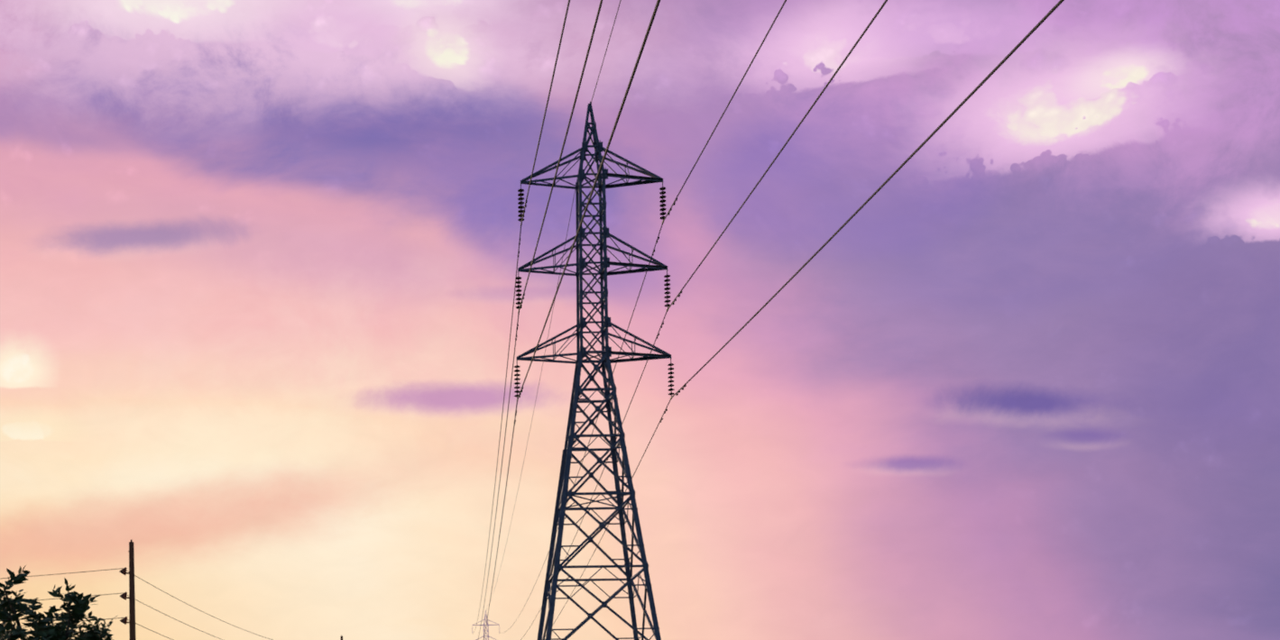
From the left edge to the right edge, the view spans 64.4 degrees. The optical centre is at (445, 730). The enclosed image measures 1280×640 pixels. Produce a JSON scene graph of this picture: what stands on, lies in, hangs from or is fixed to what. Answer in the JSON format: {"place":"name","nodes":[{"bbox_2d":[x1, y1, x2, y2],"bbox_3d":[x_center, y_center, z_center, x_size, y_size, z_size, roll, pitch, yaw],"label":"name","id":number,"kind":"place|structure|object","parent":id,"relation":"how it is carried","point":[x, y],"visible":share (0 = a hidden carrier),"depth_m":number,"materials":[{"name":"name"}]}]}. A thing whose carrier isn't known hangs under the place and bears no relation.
{"place":"outdoors","nodes":[
{"label":"outdoors","id":0,"kind":"place"},
{"bbox_2d":[0,0,1279,639],"label":"sky","id":1,"kind":"structure","parent":0,"point":[258,259],"materials":[{"name":"purple"}]},
{"label":"ground","id":2,"kind":"structure","parent":0,"visible":0},
{"bbox_2d":[0,624,55,639],"bbox_3d":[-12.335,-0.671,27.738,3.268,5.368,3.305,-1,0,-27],"label":"tree","id":3,"kind":"object","parent":2,"relation":"on","point":[22,633],"visible":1,"depth_m":28.92,"materials":[{"name":"green plant"}]},
{"bbox_2d":[0,565,101,639],"bbox_3d":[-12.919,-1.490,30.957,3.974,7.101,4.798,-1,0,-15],"label":"tree","id":4,"kind":"object","parent":2,"relation":"on","point":[10,608],"visible":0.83,"depth_m":31.04,"materials":[{"name":"green plant"}]},
{"bbox_2d":[52,611,118,639],"bbox_3d":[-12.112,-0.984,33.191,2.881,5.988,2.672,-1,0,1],"label":"tree","id":5,"kind":"object","parent":2,"relation":"on","point":[94,633],"visible":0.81,"depth_m":32.82,"materials":[{"name":"green plant"}]},
{"bbox_2d":[1,540,272,639],"bbox_3d":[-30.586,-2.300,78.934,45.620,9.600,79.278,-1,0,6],"label":"utility pole","id":6,"kind":"object","parent":2,"relation":"on","point":[132,607],"visible":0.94,"depth_m":38.08,"materials":[{"name":"paint"}]},
{"bbox_2d":[471,610,499,639],"bbox_3d":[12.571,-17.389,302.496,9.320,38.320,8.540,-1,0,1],"label":"transmission tower","id":7,"kind":"structure","parent":2,"relation":"on","point":[487,636],"depth_m":302.09,"materials":[{"name":"silver metal"}]},
{"bbox_2d":[472,0,1064,639],"bbox_3d":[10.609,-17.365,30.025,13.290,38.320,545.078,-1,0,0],"label":"transmission pylon","id":8,"kind":"object","parent":2,"relation":"on","point":[565,494],"visible":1,"depth_m":57.04,"materials":[{"name":"metal"}]}
]}

